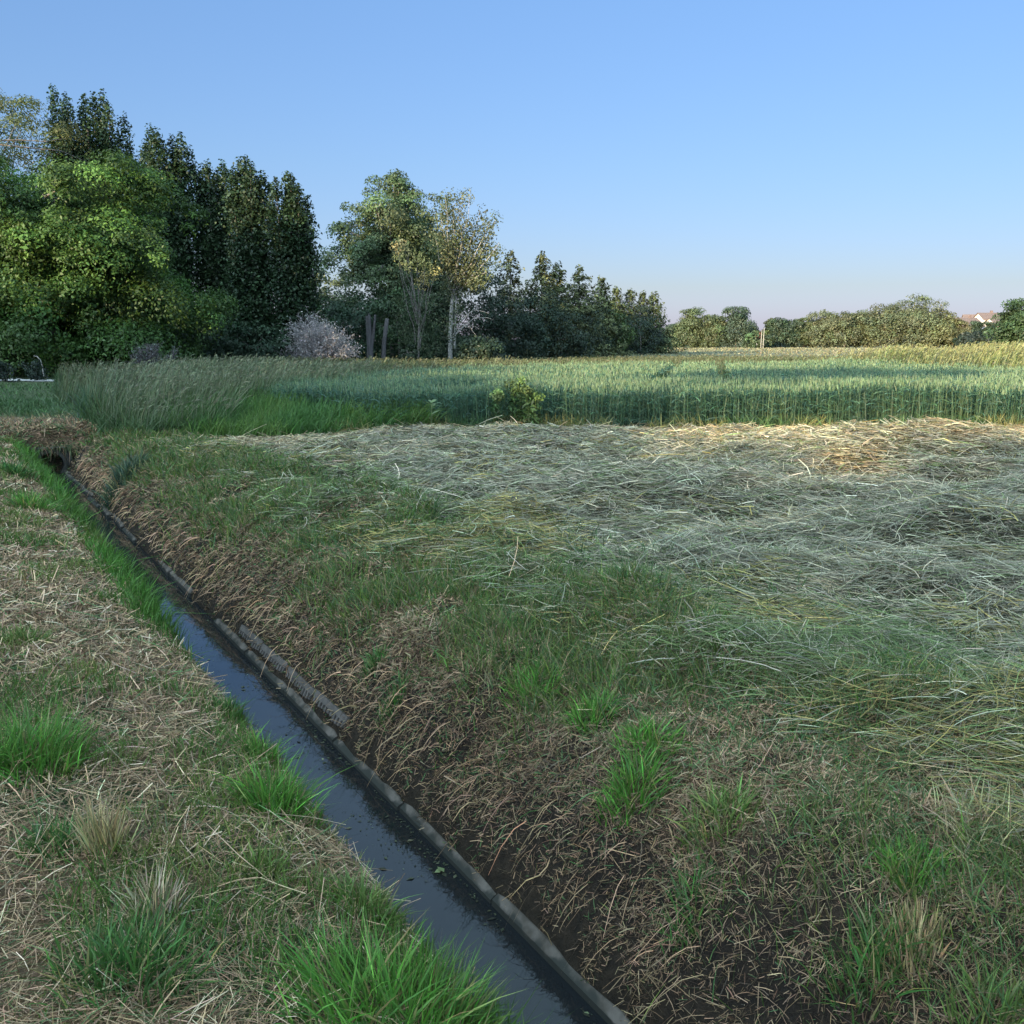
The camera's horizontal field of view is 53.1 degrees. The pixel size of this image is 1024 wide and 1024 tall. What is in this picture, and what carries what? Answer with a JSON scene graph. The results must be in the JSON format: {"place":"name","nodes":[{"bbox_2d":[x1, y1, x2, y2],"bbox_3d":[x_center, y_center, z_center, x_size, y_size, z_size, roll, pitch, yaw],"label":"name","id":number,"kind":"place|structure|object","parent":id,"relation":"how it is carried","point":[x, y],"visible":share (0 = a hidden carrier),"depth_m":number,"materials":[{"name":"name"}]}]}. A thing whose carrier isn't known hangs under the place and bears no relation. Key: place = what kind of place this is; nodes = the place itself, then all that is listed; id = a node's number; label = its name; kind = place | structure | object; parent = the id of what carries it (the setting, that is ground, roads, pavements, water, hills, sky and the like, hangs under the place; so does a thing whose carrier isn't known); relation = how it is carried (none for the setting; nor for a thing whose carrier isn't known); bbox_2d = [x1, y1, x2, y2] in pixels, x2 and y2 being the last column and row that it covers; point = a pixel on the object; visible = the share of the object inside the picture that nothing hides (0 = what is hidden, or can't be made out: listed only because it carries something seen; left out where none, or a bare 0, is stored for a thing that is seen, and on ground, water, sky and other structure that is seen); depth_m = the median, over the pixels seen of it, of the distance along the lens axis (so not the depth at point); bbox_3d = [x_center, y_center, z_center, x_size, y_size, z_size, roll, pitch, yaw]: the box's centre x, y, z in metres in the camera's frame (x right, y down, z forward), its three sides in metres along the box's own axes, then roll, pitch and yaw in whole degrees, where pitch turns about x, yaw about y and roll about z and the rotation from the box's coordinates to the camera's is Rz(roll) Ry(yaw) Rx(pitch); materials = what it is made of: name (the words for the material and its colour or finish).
{"place":"outdoors","nodes":[
{"label":"outdoors","id":0,"kind":"place"},
{"bbox_2d":[150,379,452,437],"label":"lush grass","id":1,"kind":"structure","parent":0,"point":[277,416],"depth_m":18.01,"materials":[{"name":"plant"}]},
{"bbox_2d":[50,471,606,1023],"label":"water","id":2,"kind":"structure","parent":0,"point":[446,903],"depth_m":4.90,"materials":[{"name":"blue liquid"}]},
{"bbox_2d":[107,518,593,1023],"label":"floating debris","id":3,"kind":"object","parent":2,"relation":"on","point":[502,929],"visible":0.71,"depth_m":5.01,"materials":[{"name":"plant"}]},
{"bbox_2d":[0,342,1023,1023],"bbox_3d":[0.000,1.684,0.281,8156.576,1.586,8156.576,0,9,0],"label":"ground","id":4,"kind":"structure","parent":0,"point":[532,902],"depth_m":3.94,"materials":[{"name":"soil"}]},
{"bbox_2d":[0,456,41,480],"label":"grass tuft","id":5,"kind":"object","parent":4,"relation":"on","point":[14,470],"visible":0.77,"depth_m":12.96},
{"bbox_2d":[2,621,60,645],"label":"grass tuft","id":6,"kind":"object","parent":4,"relation":"on","point":[24,634],"visible":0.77,"depth_m":5.56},
{"bbox_2d":[1,488,66,512],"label":"grass tuft","id":7,"kind":"object","parent":4,"relation":"on","point":[25,500],"visible":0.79,"depth_m":10.35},
{"bbox_2d":[0,381,95,469],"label":"trodden grass","id":8,"kind":"structure","parent":4,"relation":"on","point":[28,404],"depth_m":24.14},
{"bbox_2d":[0,88,107,357],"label":"feathery tree","id":9,"kind":"object","parent":4,"relation":"on","point":[18,123],"visible":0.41,"depth_m":61.07,"materials":[{"name":"green plant"}]},
{"bbox_2d":[5,806,105,862],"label":"grass tuft","id":10,"kind":"object","parent":4,"relation":"on","point":[46,840],"visible":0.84,"depth_m":3.29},
{"bbox_2d":[0,690,132,788],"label":"grass tuft","id":11,"kind":"object","parent":4,"relation":"on","point":[25,745],"visible":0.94,"depth_m":3.89,"materials":[{"name":"plant"}]},
{"bbox_2d":[25,83,141,356],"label":"lombardy poplar","id":12,"kind":"object","parent":4,"relation":"on","point":[101,135],"visible":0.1,"depth_m":62.93,"materials":[{"name":"green plant"}]},
{"bbox_2d":[45,788,144,858],"bbox_3d":[-1.313,0.994,3.297,0.315,0.229,0.272,5,11,28],"label":"dry tuft","id":13,"kind":"object","parent":4,"relation":"on","point":[107,834],"visible":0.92,"depth_m":3.29,"materials":[{"name":"plant"}]},
{"bbox_2d":[1,892,229,1022],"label":"grass tuft","id":14,"kind":"object","parent":4,"relation":"on","point":[107,958],"visible":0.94,"depth_m":2.63,"materials":[{"name":"plant"}]},
{"bbox_2d":[0,147,240,378],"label":"walnut tree","id":15,"kind":"object","parent":4,"relation":"on","point":[78,262],"visible":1,"depth_m":46.90,"materials":[{"name":"green plant"}]},
{"bbox_2d":[86,447,162,512],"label":"grass tuft","id":16,"kind":"object","parent":4,"relation":"on","point":[123,471],"visible":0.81,"depth_m":14.21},
{"bbox_2d":[105,856,200,927],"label":"dry tuft","id":17,"kind":"object","parent":4,"relation":"on","point":[163,886],"visible":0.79,"depth_m":2.96,"materials":[{"name":"plant"}]},
{"bbox_2d":[127,339,180,365],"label":"bare shrub","id":18,"kind":"object","parent":4,"relation":"on","point":[140,357],"visible":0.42,"depth_m":39.18,"materials":[{"name":"grey plant"}]},
{"bbox_2d":[131,123,209,341],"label":"lombardy poplar","id":19,"kind":"object","parent":4,"relation":"on","point":[178,168],"visible":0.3,"depth_m":61.51,"materials":[{"name":"green plant"}]},
{"bbox_2d":[162,327,240,360],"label":"bush","id":20,"kind":"object","parent":4,"relation":"on","point":[211,352],"visible":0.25,"depth_m":56.44,"materials":[{"name":"green plant"}]},
{"bbox_2d":[190,158,234,346],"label":"lombardy poplar","id":21,"kind":"object","parent":4,"relation":"on","point":[211,191],"visible":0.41,"depth_m":62.38,"materials":[{"name":"green plant"}]},
{"bbox_2d":[43,353,386,434],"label":"tall grass","id":22,"kind":"structure","parent":4,"relation":"on","point":[137,399],"depth_m":19.96,"materials":[{"name":"plant"}]},
{"bbox_2d":[213,618,248,654],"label":"channel slab","id":23,"kind":"structure","parent":4,"relation":"on","point":[240,645],"depth_m":8.13,"materials":[{"name":"concrete"}]},
{"bbox_2d":[208,685,254,727],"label":"grass tuft","id":24,"kind":"object","parent":4,"relation":"on","point":[240,712],"visible":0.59,"depth_m":5.25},
{"bbox_2d":[174,315,293,357],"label":"bush","id":25,"kind":"object","parent":4,"relation":"on","point":[252,324],"visible":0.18,"depth_m":59.24,"materials":[{"name":"green plant"}]},
{"bbox_2d":[214,154,278,353],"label":"lombardy poplar","id":26,"kind":"object","parent":4,"relation":"on","point":[247,274],"visible":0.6,"depth_m":60.58,"materials":[{"name":"green plant"}]},
{"bbox_2d":[0,435,500,1023],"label":"cut straw","id":27,"kind":"object","parent":4,"relation":"on","point":[142,635],"visible":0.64,"depth_m":3.68,"materials":[{"name":"plant"}]},
{"bbox_2d":[216,322,299,360],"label":"bush","id":28,"kind":"object","parent":4,"relation":"on","point":[277,341],"visible":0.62,"depth_m":58.09,"materials":[{"name":"green plant"}]},
{"bbox_2d":[216,721,304,769],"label":"grass tuft","id":29,"kind":"object","parent":4,"relation":"on","point":[254,744],"visible":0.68,"depth_m":4.55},
{"bbox_2d":[245,650,286,693],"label":"channel slab","id":30,"kind":"structure","parent":4,"relation":"on","point":[251,656],"depth_m":7.32,"materials":[{"name":"concrete"}]},
{"bbox_2d":[225,835,307,887],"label":"grass tuft","id":31,"kind":"object","parent":4,"relation":"on","point":[259,858],"visible":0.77,"depth_m":3.32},
{"bbox_2d":[202,746,358,829],"bbox_3d":[-0.909,1.073,3.939,0.613,0.372,0.611,0,9,0],"label":"grass tuft","id":32,"kind":"object","parent":4,"relation":"on","point":[263,791],"visible":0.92,"depth_m":3.91,"materials":[{"name":"plant"}]},
{"bbox_2d":[0,435,564,1023],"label":"short grass","id":33,"kind":"structure","parent":4,"relation":"on","point":[152,609],"depth_m":3.89,"materials":[{"name":"plant"}]},
{"bbox_2d":[255,171,339,358],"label":"lombardy poplar","id":34,"kind":"object","parent":4,"relation":"on","point":[293,286],"visible":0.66,"depth_m":59.89,"materials":[{"name":"green plant"}]},
{"bbox_2d":[286,666,314,699],"bbox_3d":[-1.398,1.142,6.794,0.043,0.085,0.550,25,-4,-30],"label":"toothed paver","id":35,"kind":"object","parent":4,"relation":"on","point":[305,693],"visible":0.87,"depth_m":6.74,"materials":[{"name":"concrete"}]},
{"bbox_2d":[284,687,336,743],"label":"channel slab","id":36,"kind":"structure","parent":4,"relation":"on","point":[315,720],"depth_m":6.45,"materials":[{"name":"concrete"}]},
{"bbox_2d":[269,305,361,361],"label":"pale shrub","id":37,"kind":"object","parent":4,"relation":"on","point":[323,344],"visible":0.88,"depth_m":58.40,"materials":[{"name":"grey plant"}]},
{"bbox_2d":[313,690,349,727],"bbox_3d":[-1.108,1.213,6.274,0.042,0.085,0.550,27,-6,-31],"label":"toothed paver","id":38,"kind":"object","parent":4,"relation":"on","point":[324,703],"visible":0.94,"depth_m":6.24,"materials":[{"name":"concrete"}]},
{"bbox_2d":[321,301,379,358],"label":"bush","id":39,"kind":"object","parent":4,"relation":"on","point":[337,310],"visible":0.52,"depth_m":71.85,"materials":[{"name":"green plant"}]},
{"bbox_2d":[197,901,530,1023],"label":"grass tuft","id":40,"kind":"object","parent":4,"relation":"on","point":[388,983],"visible":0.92,"depth_m":2.66,"materials":[{"name":"plant"}]},
{"bbox_2d":[308,854,425,928],"bbox_3d":[-0.479,1.245,3.318,0.434,0.257,0.353,8,12,39],"label":"grass tuft","id":41,"kind":"object","parent":4,"relation":"on","point":[364,894],"visible":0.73,"depth_m":3.33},
{"bbox_2d":[333,739,402,810],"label":"channel slab","id":42,"kind":"structure","parent":4,"relation":"on","point":[391,796],"depth_m":5.53,"materials":[{"name":"concrete"}]},
{"bbox_2d":[319,288,422,358],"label":"bush","id":43,"kind":"object","parent":4,"relation":"on","point":[356,307],"visible":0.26,"depth_m":75.31,"materials":[{"name":"green plant"}]},
{"bbox_2d":[355,636,393,689],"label":"grass tuft","id":44,"kind":"object","parent":4,"relation":"on","point":[372,660],"visible":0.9,"depth_m":6.11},
{"bbox_2d":[317,168,463,359],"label":"tall tree","id":45,"kind":"object","parent":4,"relation":"on","point":[368,251],"visible":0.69,"depth_m":77.42,"materials":[{"name":"green plant"}]},
{"bbox_2d":[348,285,443,360],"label":"bush","id":46,"kind":"object","parent":4,"relation":"on","point":[386,299],"visible":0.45,"depth_m":73.58,"materials":[{"name":"green plant"}]},
{"bbox_2d":[372,665,420,732],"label":"grass tuft","id":47,"kind":"object","parent":4,"relation":"on","point":[394,700],"visible":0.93,"depth_m":5.69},
{"bbox_2d":[365,235,465,359],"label":"yellowing tree","id":48,"kind":"object","parent":4,"relation":"on","point":[417,312],"visible":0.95,"depth_m":70.47,"materials":[{"name":"green plant"}]},
{"bbox_2d":[367,271,464,356],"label":"bush","id":49,"kind":"object","parent":4,"relation":"on","point":[417,289],"visible":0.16,"depth_m":76.12,"materials":[{"name":"green plant"}]},
{"bbox_2d":[400,278,468,359],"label":"bush","id":50,"kind":"object","parent":4,"relation":"on","point":[437,296],"visible":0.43,"depth_m":74.53,"materials":[{"name":"green plant"}]},
{"bbox_2d":[360,930,521,1023],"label":"grass tuft","id":51,"kind":"object","parent":4,"relation":"on","point":[475,992],"visible":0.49,"depth_m":2.83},
{"bbox_2d":[399,803,495,902],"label":"channel slab","id":52,"kind":"structure","parent":4,"relation":"on","point":[456,860],"depth_m":4.70,"materials":[{"name":"concrete"}]},
{"bbox_2d":[410,275,509,358],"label":"bush","id":53,"kind":"object","parent":4,"relation":"on","point":[490,304],"visible":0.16,"depth_m":79.36,"materials":[{"name":"green plant"}]},
{"bbox_2d":[419,187,507,358],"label":"aspen tree","id":54,"kind":"object","parent":4,"relation":"on","point":[470,261],"visible":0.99,"depth_m":71.28,"materials":[{"name":"green plant"}]},
{"bbox_2d":[430,268,518,358],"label":"bush","id":55,"kind":"object","parent":4,"relation":"on","point":[494,282],"visible":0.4,"depth_m":77.33,"materials":[{"name":"green plant"}]},
{"bbox_2d":[453,333,508,361],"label":"bush","id":56,"kind":"object","parent":4,"relation":"on","point":[479,346],"visible":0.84,"depth_m":67.79,"materials":[{"name":"green plant"}]},
{"bbox_2d":[460,276,539,359],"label":"bush","id":57,"kind":"object","parent":4,"relation":"on","point":[519,319],"visible":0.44,"depth_m":79.95,"materials":[{"name":"green plant"}]},
{"bbox_2d":[4,342,1023,405],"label":"meadow grass","id":58,"kind":"structure","parent":4,"relation":"on","point":[65,376],"depth_m":44.51,"materials":[{"name":"plant"}]},
{"bbox_2d":[504,376,528,424],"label":"flowering weed","id":59,"kind":"object","parent":4,"relation":"on","point":[512,396],"visible":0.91,"depth_m":18.51,"materials":[{"name":"green plant"}]},
{"bbox_2d":[472,250,564,357],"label":"spruce tree","id":60,"kind":"object","parent":4,"relation":"on","point":[509,270],"visible":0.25,"depth_m":87.67,"materials":[{"name":"green plant"}]},
{"bbox_2d":[484,313,552,359],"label":"bush","id":61,"kind":"object","parent":4,"relation":"on","point":[515,349],"visible":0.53,"depth_m":82.53,"materials":[{"name":"green plant"}]},
{"bbox_2d":[488,655,570,713],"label":"grass tuft","id":62,"kind":"object","parent":4,"relation":"on","point":[524,683],"visible":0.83,"depth_m":5.07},
{"bbox_2d":[487,286,576,355],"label":"bush","id":63,"kind":"object","parent":4,"relation":"on","point":[529,298],"visible":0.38,"depth_m":87.18,"materials":[{"name":"green plant"}]},
{"bbox_2d":[520,384,545,426],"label":"flowering weed","id":64,"kind":"object","parent":4,"relation":"on","point":[530,395],"visible":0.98,"depth_m":18.28,"materials":[{"name":"green plant"}]},
{"bbox_2d":[517,250,588,357],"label":"spruce tree","id":65,"kind":"object","parent":4,"relation":"on","point":[544,278],"visible":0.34,"depth_m":91.39,"materials":[{"name":"green plant"}]},
{"bbox_2d":[528,309,594,357],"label":"bush","id":66,"kind":"object","parent":4,"relation":"on","point":[579,339],"visible":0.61,"depth_m":89.56,"materials":[{"name":"green plant"}]},
{"bbox_2d":[492,894,631,1023],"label":"channel slab","id":67,"kind":"structure","parent":4,"relation":"on","point":[530,933],"depth_m":3.90,"materials":[{"name":"concrete"}]},
{"bbox_2d":[536,260,599,357],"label":"spruce tree","id":68,"kind":"object","parent":4,"relation":"on","point":[561,289],"visible":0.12,"depth_m":94.51,"materials":[{"name":"green plant"}]},
{"bbox_2d":[139,410,1023,894],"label":"mown hay","id":69,"kind":"object","parent":4,"relation":"on","point":[427,466],"visible":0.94,"depth_m":7.84,"materials":[{"name":"plant"}]},
{"bbox_2d":[558,284,609,356],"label":"bush","id":70,"kind":"object","parent":4,"relation":"on","point":[597,323],"visible":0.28,"depth_m":97.19,"materials":[{"name":"green plant"}]},
{"bbox_2d":[150,435,1023,901],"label":"aftermath grass","id":71,"kind":"structure","parent":4,"relation":"on","point":[736,733],"depth_m":4.71,"materials":[{"name":"plant"}]},
{"bbox_2d":[552,682,624,734],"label":"grass tuft","id":72,"kind":"object","parent":4,"relation":"on","point":[592,706],"visible":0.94,"depth_m":4.67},
{"bbox_2d":[565,264,618,357],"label":"spruce tree","id":73,"kind":"object","parent":4,"relation":"on","point":[576,276],"visible":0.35,"depth_m":98.48,"materials":[{"name":"green plant"}]},
{"bbox_2d":[585,276,637,355],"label":"spruce tree","id":74,"kind":"object","parent":4,"relation":"on","point":[602,290],"visible":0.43,"depth_m":109.36,"materials":[{"name":"green plant"}]},
{"bbox_2d":[574,739,688,830],"bbox_3d":[0.476,1.080,4.062,0.419,0.321,0.415,-7,12,-37],"label":"grass tuft","id":75,"kind":"object","parent":4,"relation":"on","point":[629,768],"visible":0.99,"depth_m":4.05,"materials":[{"name":"plant"}]},
{"bbox_2d":[620,288,658,353],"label":"spruce tree","id":76,"kind":"object","parent":4,"relation":"on","point":[629,298],"visible":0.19,"depth_m":127.08,"materials":[{"name":"green plant"}]},
{"bbox_2d":[263,354,1023,426],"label":"wheat crop","id":77,"kind":"object","parent":4,"relation":"on","point":[621,391],"visible":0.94,"depth_m":19.52,"materials":[{"name":"green plant"}]},
{"bbox_2d":[620,302,667,354],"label":"bush","id":78,"kind":"object","parent":4,"relation":"on","point":[644,322],"visible":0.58,"depth_m":123.78,"materials":[{"name":"green plant"}]},
{"bbox_2d":[606,710,693,768],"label":"grass tuft","id":79,"kind":"object","parent":4,"relation":"on","point":[645,731],"visible":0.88,"depth_m":4.26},
{"bbox_2d":[637,291,687,353],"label":"spruce tree","id":80,"kind":"object","parent":4,"relation":"on","point":[655,305],"visible":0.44,"depth_m":129.07,"materials":[{"name":"green plant"}]},
{"bbox_2d":[330,410,1023,433],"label":"edge grass","id":81,"kind":"structure","parent":4,"relation":"on","point":[765,423],"depth_m":18.60,"materials":[{"name":"plant"}]},
{"bbox_2d":[647,849,731,955],"bbox_3d":[0.616,1.363,3.543,0.333,0.331,0.328,0,9,0],"label":"grass tuft","id":82,"kind":"object","parent":4,"relation":"on","point":[686,921],"visible":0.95,"depth_m":3.54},
{"bbox_2d":[672,306,706,347],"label":"tree","id":83,"kind":"object","parent":4,"relation":"on","point":[689,326],"visible":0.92,"depth_m":248.75,"materials":[{"name":"green plant"}]},
{"bbox_2d":[699,314,728,347],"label":"tree","id":84,"kind":"object","parent":4,"relation":"on","point":[715,324],"visible":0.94,"depth_m":246.19,"materials":[{"name":"green plant"}]},
{"bbox_2d":[656,771,781,862],"bbox_3d":[0.736,1.119,3.726,0.443,0.304,0.424,0,9,0],"label":"grass tuft","id":85,"kind":"object","parent":4,"relation":"on","point":[714,806],"visible":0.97,"depth_m":3.71,"materials":[{"name":"plant"}]},
{"bbox_2d":[715,306,756,347],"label":"tree","id":86,"kind":"object","parent":4,"relation":"on","point":[738,326],"visible":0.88,"depth_m":243.74,"materials":[{"name":"green plant"}]},
{"bbox_2d":[741,330,777,347],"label":"bush","id":87,"kind":"object","parent":4,"relation":"on","point":[754,340],"visible":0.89,"depth_m":234.69,"materials":[{"name":"green plant"}]},
{"bbox_2d":[598,347,965,357],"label":"mown stubble","id":88,"kind":"object","parent":4,"relation":"on","point":[724,350],"visible":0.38,"depth_m":160.77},
{"bbox_2d":[763,317,804,347],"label":"tree","id":89,"kind":"object","parent":4,"relation":"on","point":[784,330],"visible":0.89,"depth_m":245.79,"materials":[{"name":"green plant"}]},
{"bbox_2d":[803,309,846,347],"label":"tree","id":90,"kind":"object","parent":4,"relation":"on","point":[822,327],"visible":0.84,"depth_m":244.21,"materials":[{"name":"green plant"}]},
{"bbox_2d":[828,310,867,347],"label":"tree","id":91,"kind":"object","parent":4,"relation":"on","point":[851,326],"visible":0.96,"depth_m":241.95,"materials":[{"name":"green plant"}]},
{"bbox_2d":[815,886,941,1023],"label":"grass tuft","id":92,"kind":"object","parent":4,"relation":"on","point":[877,964],"visible":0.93,"depth_m":3.01,"materials":[{"name":"plant"}]},
{"bbox_2d":[858,303,914,347],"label":"tree","id":93,"kind":"object","parent":4,"relation":"on","point":[887,316],"visible":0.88,"depth_m":239.82,"materials":[{"name":"green plant"}]},
{"bbox_2d":[860,826,961,898],"bbox_3d":[1.250,1.107,3.226,0.355,0.162,0.338,0,9,0],"label":"grass tuft","id":94,"kind":"object","parent":4,"relation":"on","point":[911,867],"visible":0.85,"depth_m":3.23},
{"bbox_2d":[880,293,949,347],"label":"tree","id":95,"kind":"object","parent":4,"relation":"on","point":[917,317],"visible":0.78,"depth_m":237.51,"materials":[{"name":"green plant"}]},
{"bbox_2d":[876,896,960,986],"bbox_3d":[1.183,1.253,3.010,0.230,0.217,0.232,0,9,0],"label":"dry tuft","id":96,"kind":"object","parent":4,"relation":"on","point":[919,932],"visible":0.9,"depth_m":3.00,"materials":[{"name":"plant"}]},
{"bbox_2d":[914,308,959,347],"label":"tree","id":97,"kind":"object","parent":4,"relation":"on","point":[945,334],"visible":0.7,"depth_m":236.34,"materials":[{"name":"green plant"}]},
{"bbox_2d":[896,765,1023,872],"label":"dry tuft","id":98,"kind":"object","parent":4,"relation":"on","point":[974,814],"visible":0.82,"depth_m":3.36,"materials":[{"name":"plant"}]},
{"bbox_2d":[906,953,1023,1023],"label":"grass tuft","id":99,"kind":"object","parent":4,"relation":"on","point":[1008,999],"visible":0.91,"depth_m":2.77,"materials":[{"name":"plant"}]},
{"bbox_2d":[981,297,1023,346],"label":"tree","id":100,"kind":"object","parent":4,"relation":"on","point":[1009,325],"visible":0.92,"depth_m":166.36,"materials":[{"name":"green plant"}]},
{"bbox_2d":[0,0,1023,341],"label":"sky","id":101,"kind":"structure","parent":0,"point":[786,159],"materials":[{"name":"blue"}]},
{"bbox_2d":[778,339,1023,373],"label":"mound grass","id":102,"kind":"structure","parent":0,"point":[973,348],"depth_m":39.96,"materials":[{"name":"plant"}]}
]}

